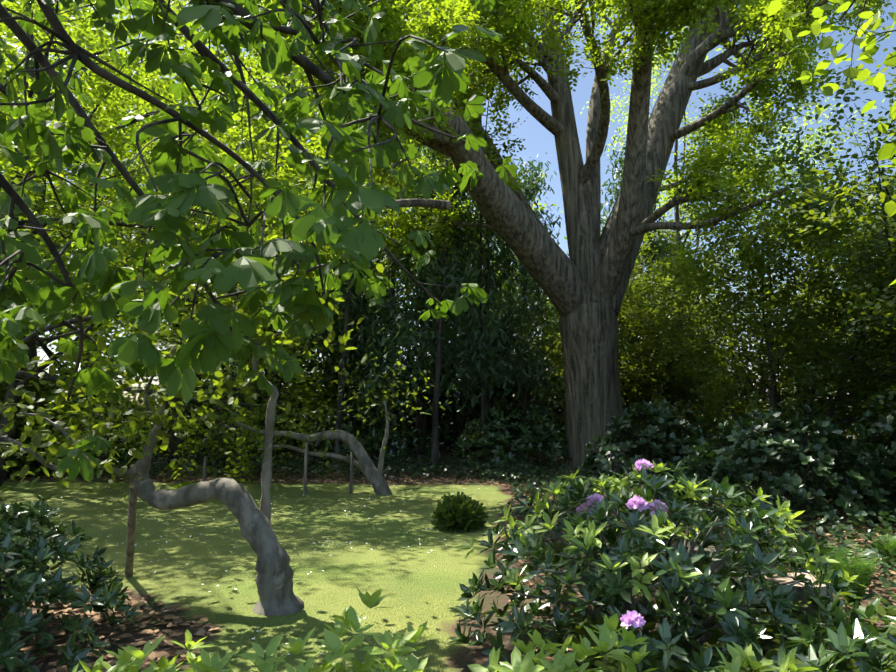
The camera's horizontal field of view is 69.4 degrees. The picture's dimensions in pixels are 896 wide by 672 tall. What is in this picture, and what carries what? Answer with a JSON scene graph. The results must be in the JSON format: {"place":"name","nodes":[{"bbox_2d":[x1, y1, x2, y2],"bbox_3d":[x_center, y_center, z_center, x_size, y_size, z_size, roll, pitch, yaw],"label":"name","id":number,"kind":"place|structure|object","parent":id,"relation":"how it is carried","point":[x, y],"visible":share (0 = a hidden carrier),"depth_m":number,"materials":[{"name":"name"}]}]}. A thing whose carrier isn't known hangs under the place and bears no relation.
{"place":"outdoors","nodes":[
{"label":"outdoors","id":0,"kind":"place"},
{"bbox_2d":[56,485,486,654],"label":"daisy flowers","id":1,"kind":"object","parent":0,"point":[280,543],"visible":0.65,"depth_m":7.75,"materials":[{"name":"white plant"}]},
{"bbox_2d":[0,406,895,671],"bbox_3d":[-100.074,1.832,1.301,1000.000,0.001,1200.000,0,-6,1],"label":"ground","id":2,"kind":"structure","parent":0,"point":[417,582],"depth_m":7.00,"materials":[{"name":"green plant"}]},
{"bbox_2d":[0,5,63,276],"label":"beech tree","id":3,"kind":"object","parent":2,"relation":"on","point":[2,28],"visible":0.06,"depth_m":13.40,"materials":[{"name":"green plant"}]},
{"bbox_2d":[0,366,73,473],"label":"shrub","id":4,"kind":"object","parent":2,"relation":"on","point":[46,394],"visible":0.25,"depth_m":15.35,"materials":[{"name":"green plant"}]},
{"bbox_2d":[0,142,86,353],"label":"beech tree","id":5,"kind":"object","parent":2,"relation":"on","point":[27,229],"depth_m":22.81,"materials":[{"name":"green plant"}]},
{"bbox_2d":[0,25,122,338],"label":"beech tree","id":6,"kind":"object","parent":2,"relation":"on","point":[61,175],"visible":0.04,"depth_m":16.82,"materials":[{"name":"green plant"}]},
{"bbox_2d":[6,42,123,230],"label":"tree","id":7,"kind":"object","parent":2,"relation":"on","point":[66,103],"depth_m":33.63,"materials":[{"name":"green plant"}]},
{"bbox_2d":[0,490,141,671],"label":"rhododendron bush","id":8,"kind":"object","parent":2,"relation":"on","point":[22,587],"visible":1,"depth_m":4.26,"materials":[{"name":"green plant"}]},
{"bbox_2d":[0,367,150,457],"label":"shrub","id":9,"kind":"object","parent":2,"relation":"on","point":[143,422],"visible":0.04,"depth_m":20.91,"materials":[{"name":"green plant"}]},
{"bbox_2d":[0,0,162,354],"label":"beech tree","id":10,"kind":"object","parent":2,"relation":"on","point":[101,94],"visible":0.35,"depth_m":11.01,"materials":[{"name":"green plant"}]},
{"bbox_2d":[13,381,158,470],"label":"shrub","id":11,"kind":"object","parent":2,"relation":"on","point":[123,456],"visible":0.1,"depth_m":17.03,"materials":[{"name":"green plant"}]},
{"bbox_2d":[0,4,206,457],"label":"beech tree","id":12,"kind":"object","parent":2,"relation":"on","point":[45,348],"visible":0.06,"depth_m":20.73,"materials":[{"name":"green plant"}]},
{"bbox_2d":[0,0,208,487],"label":"beech tree","id":13,"kind":"object","parent":2,"relation":"on","point":[17,383],"visible":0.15,"depth_m":13.23,"materials":[{"name":"green plant"}]},
{"bbox_2d":[0,589,218,671],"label":"dry leaves","id":14,"kind":"object","parent":2,"relation":"on","point":[151,656],"visible":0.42,"depth_m":4.73,"materials":[{"name":"brown plant"}]},
{"bbox_2d":[125,463,136,576],"bbox_3d":[-2.938,1.772,5.995,0.072,1.247,1.089,3,-7,-25],"label":"prop post","id":15,"kind":"object","parent":2,"relation":"on","point":[131,523],"visible":0.67,"depth_m":6.00,"materials":[{"name":"brown wood"}]},
{"bbox_2d":[0,0,271,366],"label":"tree","id":16,"kind":"object","parent":2,"relation":"on","point":[33,352],"depth_m":27.66,"materials":[{"name":"green plant"}]},
{"bbox_2d":[0,0,282,371],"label":"tree","id":17,"kind":"object","parent":2,"relation":"on","point":[50,331],"visible":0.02,"depth_m":44.86,"materials":[{"name":"green plant"}]},
{"bbox_2d":[72,629,235,671],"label":"shrub","id":18,"kind":"object","parent":2,"relation":"on","point":[203,662],"visible":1,"depth_m":2.19,"materials":[{"name":"green plant"}]},
{"bbox_2d":[0,0,325,428],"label":"tree","id":19,"kind":"object","parent":2,"relation":"on","point":[198,29],"depth_m":34.44,"materials":[{"name":"green plant"}]},
{"bbox_2d":[0,0,335,488],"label":"beech tree","id":20,"kind":"object","parent":2,"relation":"on","point":[58,327],"visible":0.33,"depth_m":12.46,"materials":[{"name":"green plant"}]},
{"bbox_2d":[2,141,342,476],"bbox_3d":[-5.898,-0.856,16.341,6.055,8.696,8.353,-6,-8,45],"label":"tree","id":21,"kind":"object","parent":2,"relation":"on","point":[219,411],"visible":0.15,"depth_m":16.03,"materials":[{"name":"green plant"}]},
{"bbox_2d":[42,6,319,450],"bbox_3d":[-8.011,-3.812,22.423,12.927,15.891,14.008,3,-7,-26],"label":"beech tree","id":22,"kind":"object","parent":2,"relation":"on","point":[161,93],"visible":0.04,"depth_m":21.57,"materials":[{"name":"green plant"}]},
{"bbox_2d":[0,40,381,466],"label":"beech tree","id":23,"kind":"object","parent":2,"relation":"on","point":[173,448],"visible":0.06,"depth_m":17.70,"materials":[{"name":"green plant"}]},
{"bbox_2d":[0,194,383,615],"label":"twisted tree","id":24,"kind":"object","parent":2,"relation":"on","point":[274,581],"visible":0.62,"depth_m":5.37,"materials":[{"name":"green plant"}]},
{"bbox_2d":[202,457,206,480],"bbox_3d":[-4.654,2.674,12.336,0.078,0.735,0.068,-3,-7,23],"label":"prop post","id":25,"kind":"object","parent":2,"relation":"on","point":[204,469],"visible":0.69,"depth_m":12.33,"materials":[{"name":"brown wood"}]},
{"bbox_2d":[61,126,352,478],"bbox_3d":[-5.009,-0.787,14.927,6.286,8.275,7.004,0,-6,1],"label":"beech tree","id":26,"kind":"object","parent":2,"relation":"on","point":[234,364],"visible":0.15,"depth_m":14.61,"materials":[{"name":"green plant"}]},
{"bbox_2d":[123,370,293,454],"bbox_3d":[-8.717,2.653,23.829,6.458,3.311,4.770,0,-6,1],"label":"shrub","id":27,"kind":"object","parent":2,"relation":"on","point":[140,401],"visible":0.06,"depth_m":23.23,"materials":[{"name":"green plant"}]},
{"bbox_2d":[139,387,284,461],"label":"shrub","id":28,"kind":"object","parent":2,"relation":"on","point":[200,448],"visible":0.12,"depth_m":18.29,"materials":[{"name":"green plant"}]},
{"bbox_2d":[145,350,315,441],"bbox_3d":[-10.036,2.147,29.982,8.657,5.560,5.322,0,-6,1],"label":"shrub","id":29,"kind":"object","parent":2,"relation":"on","point":[147,379],"depth_m":29.14,"materials":[{"name":"green plant"}]},
{"bbox_2d":[40,0,429,351],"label":"tree","id":30,"kind":"object","parent":2,"relation":"on","point":[265,154],"visible":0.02,"depth_m":29.65,"materials":[{"name":"green plant"}]},
{"bbox_2d":[0,0,517,482],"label":"chestnut tree","id":31,"kind":"object","parent":2,"relation":"on","point":[232,26],"visible":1,"depth_m":3.81,"materials":[{"name":"green plant"}]},
{"bbox_2d":[52,32,482,468],"bbox_3d":[-5.984,-3.196,21.058,12.072,14.344,11.178,4,-7,-36],"label":"beech tree","id":32,"kind":"object","parent":2,"relation":"on","point":[187,307],"visible":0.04,"depth_m":18.96,"materials":[{"name":"green plant"}]},
{"bbox_2d":[218,147,326,442],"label":"conifer tree","id":33,"kind":"object","parent":2,"relation":"on","point":[245,302],"depth_m":27.10,"materials":[{"name":"green plant"}]},
{"bbox_2d":[5,452,542,478],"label":"ground ivy","id":34,"kind":"structure","parent":2,"relation":"on","point":[396,465],"depth_m":15.65,"materials":[{"name":"green plant"}]},
{"bbox_2d":[102,4,471,359],"bbox_3d":[-9.945,-8.473,43.682,24.742,29.648,20.357,5,-8,-42],"label":"tree","id":35,"kind":"object","parent":2,"relation":"on","point":[272,174],"visible":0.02,"depth_m":39.15,"materials":[{"name":"green plant"}]},
{"bbox_2d":[4,466,584,485],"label":"dry leaves","id":36,"kind":"object","parent":2,"relation":"on","point":[315,481],"visible":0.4,"depth_m":14.64,"materials":[{"name":"brown plant"}]},
{"bbox_2d":[124,2,472,375],"bbox_3d":[-5.911,-6.903,36.048,13.975,24.896,23.023,-4,-7,37],"label":"tree","id":37,"kind":"object","parent":2,"relation":"on","point":[220,47],"depth_m":31.91,"materials":[{"name":"green plant"}]},
{"bbox_2d":[224,149,379,447],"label":"conifer tree","id":38,"kind":"object","parent":2,"relation":"on","point":[295,444],"visible":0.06,"depth_m":23.77,"materials":[{"name":"green plant"}]},
{"bbox_2d":[303,442,307,493],"bbox_3d":[-2.708,2.482,12.286,0.078,1.105,0.068,-3,-7,23],"label":"prop post","id":39,"kind":"object","parent":2,"relation":"on","point":[305,470],"visible":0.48,"depth_m":12.26,"materials":[{"name":"brown wood"}]},
{"bbox_2d":[177,339,450,494],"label":"twisted tree","id":40,"kind":"object","parent":2,"relation":"on","point":[363,463],"visible":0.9,"depth_m":12.22,"materials":[{"name":"green plant"}]},
{"bbox_2d":[242,334,396,443],"bbox_3d":[-6.158,2.161,29.531,8.665,5.490,5.524,0,-6,1],"label":"shrub","id":41,"kind":"object","parent":2,"relation":"on","point":[303,415],"visible":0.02,"depth_m":28.41,"materials":[{"name":"green plant"}]},
{"bbox_2d":[238,587,435,671],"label":"shrub","id":42,"kind":"object","parent":2,"relation":"on","point":[348,619],"visible":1,"depth_m":2.10,"materials":[{"name":"green plant"}]},
{"bbox_2d":[283,141,413,455],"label":"conifer tree","id":43,"kind":"object","parent":2,"relation":"on","point":[338,325],"visible":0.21,"depth_m":18.92,"materials":[{"name":"green plant"}]},
{"bbox_2d":[349,451,353,493],"bbox_3d":[-1.834,2.597,12.287,0.078,0.877,0.068,2,-6,-21],"label":"prop post","id":44,"kind":"object","parent":2,"relation":"on","point":[351,474],"visible":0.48,"depth_m":12.26,"materials":[{"name":"brown wood"}]},
{"bbox_2d":[282,367,431,451],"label":"shrub","id":45,"kind":"object","parent":2,"relation":"on","point":[313,421],"visible":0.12,"depth_m":23.84,"materials":[{"name":"green plant"}]},
{"bbox_2d":[304,121,410,464],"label":"slender tree","id":46,"kind":"object","parent":2,"relation":"on","point":[337,427],"visible":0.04,"depth_m":16.98,"materials":[{"name":"green plant"}]},
{"bbox_2d":[295,399,431,465],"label":"shrub","id":47,"kind":"object","parent":2,"relation":"on","point":[371,446],"visible":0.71,"depth_m":17.71,"materials":[{"name":"green plant"}]},
{"bbox_2d":[200,92,556,413],"bbox_3d":[-3.559,-3.578,30.078,18.778,17.046,13.722,0,-6,1],"label":"tree","id":48,"kind":"object","parent":2,"relation":"on","point":[312,142],"visible":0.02,"depth_m":28.63,"materials":[{"name":"green plant"}]},
{"bbox_2d":[356,98,429,464],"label":"slender tree","id":49,"kind":"object","parent":2,"relation":"on","point":[392,292],"visible":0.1,"depth_m":18.10,"materials":[{"name":"green plant"}]},
{"bbox_2d":[315,321,480,444],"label":"tree","id":50,"kind":"object","parent":2,"relation":"on","point":[444,417],"visible":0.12,"depth_m":26.37,"materials":[{"name":"green plant"}]},
{"bbox_2d":[325,142,515,454],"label":"conifer tree","id":51,"kind":"object","parent":2,"relation":"on","point":[421,422],"depth_m":21.80,"materials":[{"name":"green plant"}]},
{"bbox_2d":[325,154,527,468],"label":"conifer tree","id":52,"kind":"object","parent":2,"relation":"on","point":[431,272],"visible":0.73,"depth_m":17.00,"materials":[{"name":"green plant"}]},
{"bbox_2d":[430,491,481,532],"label":"yew shrub","id":53,"kind":"object","parent":2,"relation":"on","point":[452,511],"visible":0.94,"depth_m":8.65,"materials":[{"name":"green plant"}]},
{"bbox_2d":[379,355,536,447],"bbox_3d":[0.283,2.428,25.341,6.369,3.989,4.182,0,-6,1],"label":"shrub","id":54,"kind":"object","parent":2,"relation":"on","point":[447,427],"visible":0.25,"depth_m":24.18,"materials":[{"name":"green plant"}]},
{"bbox_2d":[407,0,512,469],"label":"slender tree","id":55,"kind":"object","parent":2,"relation":"on","point":[434,443],"visible":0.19,"depth_m":16.59,"materials":[{"name":"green plant"}]},
{"bbox_2d":[456,496,488,528],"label":"yew shrub","id":56,"kind":"object","parent":2,"relation":"on","point":[481,516],"visible":0.21,"depth_m":8.76,"materials":[{"name":"green plant"}]},
{"bbox_2d":[395,203,559,419],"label":"tree","id":57,"kind":"object","parent":2,"relation":"on","point":[539,204],"visible":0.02,"depth_m":38.69,"materials":[{"name":"green plant"}]},
{"bbox_2d":[417,153,562,459],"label":"conifer tree","id":58,"kind":"object","parent":2,"relation":"on","point":[504,253],"visible":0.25,"depth_m":19.58,"materials":[{"name":"green plant"}]},
{"bbox_2d":[452,39,546,462],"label":"slender tree","id":59,"kind":"object","parent":2,"relation":"on","point":[478,132],"visible":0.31,"depth_m":18.37,"materials":[{"name":"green plant"}]},
{"bbox_2d":[439,344,565,448],"bbox_3d":[3.287,2.370,26.839,7.711,4.430,5.385,0,-6,1],"label":"shrub","id":60,"kind":"object","parent":2,"relation":"on","point":[534,386],"visible":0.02,"depth_m":25.38,"materials":[{"name":"green plant"}]},
{"bbox_2d":[446,323,565,437],"bbox_3d":[2.820,2.037,28.905,8.758,5.580,5.358,0,-6,1],"label":"shrub","id":61,"kind":"object","parent":2,"relation":"on","point":[547,340],"depth_m":27.88,"materials":[{"name":"green plant"}]},
{"bbox_2d":[444,152,568,439],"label":"conifer tree","id":62,"kind":"object","parent":2,"relation":"on","point":[533,189],"visible":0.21,"depth_m":23.73,"materials":[{"name":"green plant"}]},
{"bbox_2d":[449,402,572,470],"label":"shrub","id":63,"kind":"object","parent":2,"relation":"on","point":[528,445],"visible":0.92,"depth_m":17.21,"materials":[{"name":"green plant"}]},
{"bbox_2d":[490,245,555,436],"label":"tree","id":64,"kind":"object","parent":2,"relation":"on","point":[503,288],"visible":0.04,"depth_m":31.46,"materials":[{"name":"green plant"}]},
{"bbox_2d":[213,0,895,470],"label":"tree","id":65,"kind":"object","parent":2,"relation":"on","point":[583,284],"visible":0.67,"depth_m":16.03,"materials":[{"name":"green plant"}]},
{"bbox_2d":[467,613,657,671],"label":"shrub","id":66,"kind":"object","parent":2,"relation":"on","point":[608,638],"visible":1,"depth_m":2.16,"materials":[{"name":"green plant"}]},
{"bbox_2d":[519,346,695,441],"bbox_3d":[6.435,2.139,27.249,7.774,5.008,4.828,0,-6,1],"label":"shrub","id":67,"kind":"object","parent":2,"relation":"on","point":[550,408],"visible":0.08,"depth_m":26.09,"materials":[{"name":"green plant"}]},
{"bbox_2d":[541,182,712,417],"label":"tree","id":68,"kind":"object","parent":2,"relation":"on","point":[672,233],"visible":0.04,"depth_m":35.98,"materials":[{"name":"green plant"}]},
{"bbox_2d":[601,137,709,452],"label":"conifer tree","id":69,"kind":"object","parent":2,"relation":"on","point":[666,242],"visible":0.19,"depth_m":22.98,"materials":[{"name":"green plant"}]},
{"bbox_2d":[444,459,868,671],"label":"rhododendron bush","id":70,"kind":"object","parent":2,"relation":"on","point":[731,601],"depth_m":4.00,"materials":[{"name":"green plant"}]},
{"bbox_2d":[514,190,804,460],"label":"hazel tree","id":71,"kind":"object","parent":2,"relation":"on","point":[625,312],"visible":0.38,"depth_m":18.85,"materials":[{"name":"green plant"}]},
{"bbox_2d":[578,399,743,490],"bbox_3d":[4.319,2.228,13.216,3.294,1.862,2.872,0,-6,1],"label":"shrub","id":72,"kind":"object","parent":2,"relation":"on","point":[659,421],"visible":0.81,"depth_m":12.93,"materials":[{"name":"green plant"}]},
{"bbox_2d":[481,482,895,667],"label":"dry leaves","id":73,"kind":"object","parent":2,"relation":"on","point":[535,626],"visible":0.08,"depth_m":7.80,"materials":[{"name":"brown plant"}]},
{"bbox_2d":[622,366,757,449],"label":"shrub","id":74,"kind":"object","parent":2,"relation":"on","point":[676,431],"visible":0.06,"depth_m":23.93,"materials":[{"name":"green plant"}]},
{"bbox_2d":[620,280,761,450],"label":"hazel tree","id":75,"kind":"object","parent":2,"relation":"on","point":[645,387],"visible":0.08,"depth_m":22.39,"materials":[{"name":"green plant"}]},
{"bbox_2d":[632,347,756,437],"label":"shrub","id":76,"kind":"object","parent":2,"relation":"on","point":[715,418],"visible":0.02,"depth_m":28.80,"materials":[{"name":"green plant"}]},
{"bbox_2d":[682,541,732,601],"bbox_3d":[2.153,2.033,5.392,0.460,0.555,0.460,0,-6,1],"label":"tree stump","id":77,"kind":"object","parent":2,"relation":"on","point":[700,564],"visible":0.06,"depth_m":5.25,"materials":[{"name":"brown wood"}]},
{"bbox_2d":[560,23,890,429],"bbox_3d":[11.161,-6.203,26.968,15.115,21.576,14.810,0,-6,1],"label":"birch tree","id":78,"kind":"object","parent":2,"relation":"on","point":[676,213],"visible":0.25,"depth_m":27.70,"materials":[{"name":"green plant"}]},
{"bbox_2d":[557,586,895,671],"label":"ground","id":79,"kind":"structure","parent":2,"relation":"on","point":[772,628],"depth_m":3.93,"materials":[{"name":"green plant"}]},
{"bbox_2d":[623,199,875,458],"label":"hazel tree","id":80,"kind":"object","parent":2,"relation":"on","point":[743,407],"visible":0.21,"depth_m":19.51,"materials":[{"name":"green plant"}]},
{"bbox_2d":[690,641,818,671],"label":"shrub","id":81,"kind":"object","parent":2,"relation":"on","point":[745,661],"visible":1,"depth_m":2.10,"materials":[{"name":"green plant"}]},
{"bbox_2d":[631,149,895,485],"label":"hazel tree","id":82,"kind":"object","parent":2,"relation":"on","point":[804,352],"visible":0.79,"depth_m":13.32,"materials":[{"name":"green plant"}]},
{"bbox_2d":[666,404,895,523],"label":"shrub","id":83,"kind":"object","parent":2,"relation":"on","point":[879,492],"visible":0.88,"depth_m":9.73,"materials":[{"name":"green plant"}]},
{"bbox_2d":[764,572,832,635],"bbox_3d":[2.542,1.999,4.686,0.506,0.475,0.506,0,-6,1],"label":"rock","id":84,"kind":"object","parent":2,"relation":"on","point":[775,579],"visible":0.23,"depth_m":4.52,"materials":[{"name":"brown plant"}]},
{"bbox_2d":[704,327,895,454],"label":"shrub","id":85,"kind":"object","parent":2,"relation":"on","point":[850,432],"visible":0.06,"depth_m":21.22,"materials":[{"name":"green plant"}]},
{"bbox_2d":[737,44,895,446],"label":"hazel tree","id":86,"kind":"object","parent":2,"relation":"on","point":[875,265],"visible":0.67,"depth_m":11.78,"materials":[{"name":"green plant"}]},
{"bbox_2d":[753,176,893,387],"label":"tree","id":87,"kind":"object","parent":2,"relation":"on","point":[806,257],"visible":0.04,"depth_m":25.95,"materials":[{"name":"green plant"}]},
{"bbox_2d":[766,25,895,333],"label":"hazel tree","id":88,"kind":"object","parent":2,"relation":"on","point":[834,214],"visible":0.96,"depth_m":8.80,"materials":[{"name":"green plant"}]},
{"bbox_2d":[767,0,895,285],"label":"maple tree","id":89,"kind":"object","parent":2,"relation":"on","point":[878,80],"visible":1,"depth_m":6.41,"materials":[{"name":"green plant"}]},
{"bbox_2d":[769,578,895,671],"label":"rhododendron bush","id":90,"kind":"object","parent":2,"relation":"on","point":[843,641],"visible":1,"depth_m":2.94,"materials":[{"name":"green plant"}]},
{"bbox_2d":[775,319,895,476],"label":"shrub","id":91,"kind":"object","parent":2,"relation":"on","point":[843,412],"visible":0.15,"depth_m":15.22,"materials":[{"name":"green plant"}]},
{"bbox_2d":[780,158,895,413],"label":"hazel tree","id":92,"kind":"object","parent":2,"relation":"on","point":[893,187],"visible":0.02,"depth_m":17.30,"materials":[{"name":"green plant"}]},
{"bbox_2d":[824,541,881,605],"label":"grass tuft","id":93,"kind":"object","parent":2,"relation":"on","point":[861,568],"visible":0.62,"depth_m":5.31,"materials":[{"name":"green plant"}]},
{"bbox_2d":[826,167,894,333],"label":"tree","id":94,"kind":"object","parent":2,"relation":"on","point":[888,170],"visible":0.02,"depth_m":20.24,"materials":[{"name":"green plant"}]},
{"bbox_2d":[829,392,895,499],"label":"shrub","id":95,"kind":"object","parent":2,"relation":"on","point":[872,434],"visible":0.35,"depth_m":10.68,"materials":[{"name":"green plant"}]},
{"bbox_2d":[871,533,895,569],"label":"grass tuft","id":96,"kind":"object","parent":2,"relation":"on","point":[888,548],"visible":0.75,"depth_m":6.62,"materials":[{"name":"green plant"}]},
{"bbox_2d":[0,0,895,404],"label":"sky","id":97,"kind":"structure","parent":0,"point":[538,141],"materials":[{"name":"blue"}]},
{"bbox_2d":[480,461,895,671],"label":"ivy ground","id":98,"kind":"structure","parent":0,"point":[839,537],"depth_m":8.35,"materials":[{"name":"green plant"}]}
]}

